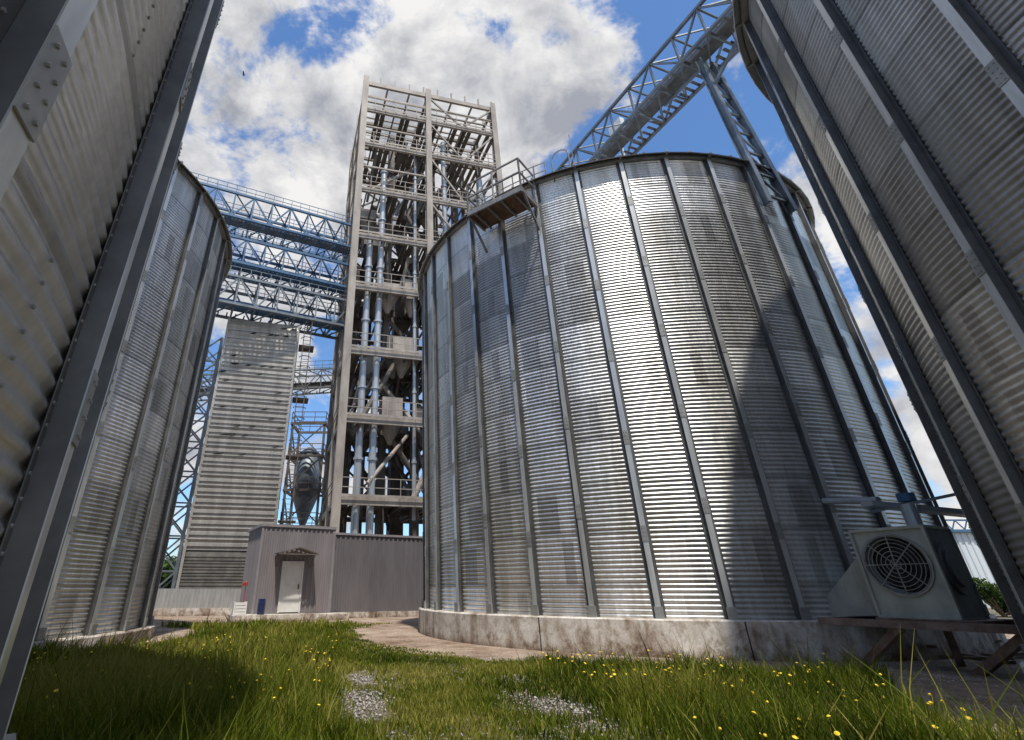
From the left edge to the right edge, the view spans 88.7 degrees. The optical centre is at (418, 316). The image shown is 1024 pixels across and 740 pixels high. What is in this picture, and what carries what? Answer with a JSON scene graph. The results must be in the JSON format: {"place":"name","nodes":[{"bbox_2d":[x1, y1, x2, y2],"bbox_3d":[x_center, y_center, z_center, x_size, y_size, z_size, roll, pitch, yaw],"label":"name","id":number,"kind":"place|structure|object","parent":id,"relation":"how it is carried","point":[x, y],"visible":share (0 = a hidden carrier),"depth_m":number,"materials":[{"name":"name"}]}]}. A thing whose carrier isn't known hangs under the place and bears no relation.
{"place":"outdoors","nodes":[
{"label":"outdoors","id":0,"kind":"place"},
{"bbox_2d":[115,626,202,647],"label":"dirt path","id":1,"kind":"structure","parent":0,"point":[161,631],"depth_m":16.61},
{"bbox_2d":[154,616,418,625],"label":"concrete yard","id":2,"kind":"structure","parent":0,"point":[158,619],"depth_m":23.96,"materials":[{"name":"grey concrete"}]},
{"bbox_2d":[159,337,223,588],"bbox_3d":[-16.850,10.402,37.209,2.262,18.955,2.262,7,-29,-12],"label":"lattice support","id":3,"kind":"object","parent":2,"relation":"on","point":[182,536],"visible":0.27,"depth_m":36.50,"materials":[{"name":"blue metal"}]},
{"bbox_2d":[153,589,240,615],"bbox_3d":[-14.362,15.075,27.152,10.431,1.280,0.202,4,-28,-8],"label":"corrugated fence","id":4,"kind":"object","parent":2,"relation":"on","point":[191,602],"visible":0.35,"depth_m":27.42,"materials":[{"name":"metal"}]},
{"bbox_2d":[175,317,313,588],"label":"clad grain tower","id":5,"kind":"structure","parent":2,"relation":"on","point":[236,496],"depth_m":33.54,"materials":[{"name":"metal"}]},
{"bbox_2d":[198,360,332,401],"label":"steel walkway","id":6,"kind":"structure","parent":5,"relation":"attached to","point":[315,385],"depth_m":45.55,"materials":[{"name":"metal"}]},
{"bbox_2d":[257,599,265,614],"bbox_3d":[-6.958,12.859,22.809,0.340,0.610,0.340,0,-28,0],"label":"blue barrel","id":7,"kind":"object","parent":2,"relation":"on","point":[261,607],"visible":0.98,"depth_m":22.70,"materials":[{"name":"plastic"}]},
{"bbox_2d":[279,412,328,525],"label":"storage hopper","id":8,"kind":"object","parent":2,"relation":"on","point":[308,490],"visible":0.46,"depth_m":46.68,"materials":[{"name":"grey metal"}]},
{"bbox_2d":[228,523,422,621],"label":"utility shed","id":9,"kind":"structure","parent":2,"relation":"on","point":[292,572],"depth_m":25.44,"materials":[{"name":"white paint"}]},
{"bbox_2d":[231,602,246,614],"bbox_3d":[-7.830,12.752,22.499,0.550,0.500,0.460,13,-31,-23],"label":"slatted crate","id":10,"kind":"object","parent":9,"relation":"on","point":[236,610],"visible":1,"depth_m":22.33,"materials":[{"name":"white paint"}]},
{"bbox_2d":[242,581,247,608],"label":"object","id":11,"kind":"object","parent":9,"relation":"on","point":[245,583],"visible":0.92,"depth_m":23.27,"materials":[{"name":"paint"}]},
{"bbox_2d":[277,561,303,612],"bbox_3d":[-5.973,12.659,24.130,1.040,2.140,0.060,13,-31,-23],"label":"door","id":12,"kind":"structure","parent":9,"relation":"in","point":[289,599],"depth_m":24.11,"materials":[{"name":"white paint"}]},
{"bbox_2d":[319,75,502,535],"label":"elevator tower","id":13,"kind":"structure","parent":2,"relation":"on","point":[391,380],"depth_m":40.20,"materials":[{"name":"metal"}]},
{"bbox_2d":[190,171,352,261],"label":"conveyor bridge","id":14,"kind":"structure","parent":13,"relation":"attached to","point":[248,223],"depth_m":41.57,"materials":[{"name":"blue paint"}]},
{"bbox_2d":[215,265,346,339],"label":"conveyor bridge","id":15,"kind":"structure","parent":13,"relation":"attached to","point":[277,313],"depth_m":38.53,"materials":[{"name":"blue metal"}]},
{"bbox_2d":[226,225,348,302],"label":"conveyor bridge","id":16,"kind":"structure","parent":13,"relation":"attached to","point":[265,268],"depth_m":40.10,"materials":[{"name":"blue paint"}]},
{"bbox_2d":[165,0,969,558],"label":"sky","id":17,"kind":"structure","parent":0,"point":[550,70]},
{"bbox_2d":[187,608,1012,739],"bbox_3d":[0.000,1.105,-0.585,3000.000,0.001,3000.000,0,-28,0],"label":"ground","id":18,"kind":"structure","parent":0,"point":[994,612],"depth_m":6.27,"materials":[{"name":"grey gravel"}]},
{"bbox_2d":[0,0,223,739],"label":"grain silo","id":19,"kind":"object","parent":18,"relation":"on","point":[97,97],"visible":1,"depth_m":2.19,"materials":[{"name":"metal"}]},
{"bbox_2d":[33,160,232,652],"bbox_3d":[-15.370,0.231,16.728,16.330,17.755,16.330,0,-28,0],"label":"grain silo","id":20,"kind":"object","parent":18,"relation":"on","point":[109,564],"visible":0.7,"depth_m":14.41,"materials":[{"name":"metal"}]},
{"bbox_2d":[160,555,180,588],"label":"distant trees","id":21,"kind":"object","parent":18,"relation":"on","point":[166,566],"visible":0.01,"depth_m":125.47,"materials":[{"name":"green plant"}]},
{"bbox_2d":[21,636,971,739],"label":"dandelion stems","id":22,"kind":"object","parent":18,"relation":"on","point":[544,671],"visible":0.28,"depth_m":6.32,"materials":[{"name":"green plant"}]},
{"bbox_2d":[25,634,1016,739],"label":"dandelions","id":23,"kind":"object","parent":22,"relation":"on","point":[836,733],"visible":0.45,"depth_m":6.04,"materials":[{"name":"yellow plant"}]},
{"bbox_2d":[6,605,1023,739],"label":"grass","id":24,"kind":"structure","parent":18,"relation":"on","point":[91,701],"depth_m":5.55,"materials":[{"name":"green plant"}]},
{"bbox_2d":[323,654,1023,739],"bbox_3d":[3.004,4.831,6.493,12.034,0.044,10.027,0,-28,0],"label":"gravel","id":25,"kind":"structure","parent":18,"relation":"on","point":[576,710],"depth_m":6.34,"materials":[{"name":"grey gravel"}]},
{"bbox_2d":[418,134,1007,661],"bbox_3d":[8.125,2.637,21.270,16.329,17.755,16.329,0,-28,0],"label":"grain silo","id":26,"kind":"object","parent":18,"relation":"on","point":[656,398],"visible":0.94,"depth_m":13.56,"materials":[{"name":"metal"}]},
{"bbox_2d":[555,0,798,214],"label":"conveyor gallery","id":27,"kind":"object","parent":26,"relation":"attached to","point":[689,66],"visible":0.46,"depth_m":19.69,"materials":[{"name":"grey metal"}]},
{"bbox_2d":[821,492,965,524],"bbox_3d":[10.308,4.121,10.465,3.600,1.216,1.416,-14,-31,25],"label":"unloading auger","id":28,"kind":"object","parent":26,"relation":"attached to","point":[910,510],"visible":0.59,"depth_m":10.38,"materials":[{"name":"blue paint"}]},
{"bbox_2d":[732,0,1023,672],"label":"grain silo","id":29,"kind":"object","parent":18,"relation":"on","point":[902,121],"visible":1,"depth_m":7.15,"materials":[{"name":"metal"}]},
{"bbox_2d":[945,519,995,607],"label":"white hangar","id":30,"kind":"structure","parent":18,"relation":"on","point":[974,558],"depth_m":40.90,"materials":[{"name":"white painted corrugated sheet metal"}]},
{"bbox_2d":[926,639,1023,663],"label":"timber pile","id":31,"kind":"object","parent":18,"relation":"on","point":[982,656],"visible":0.3,"depth_m":10.05,"materials":[{"name":"brown wood"}]},
{"bbox_2d":[973,577,1010,616],"bbox_3d":[29.459,14.216,26.341,3.659,2.120,2.923,0,-28,0],"label":"green bush","id":32,"kind":"object","parent":18,"relation":"on","point":[990,595],"visible":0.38,"depth_m":25.94,"materials":[{"name":"green plant"}]},
{"bbox_2d":[344,620,1022,670],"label":"dirt path","id":33,"kind":"structure","parent":0,"point":[403,634],"depth_m":12.38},
{"bbox_2d":[879,656,1023,738],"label":"dirt path","id":34,"kind":"structure","parent":0,"point":[961,689],"depth_m":7.37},
{"bbox_2d":[817,524,1023,675],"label":"aeration fan","id":35,"kind":"object","parent":34,"relation":"on","point":[898,580],"visible":0.99,"depth_m":9.26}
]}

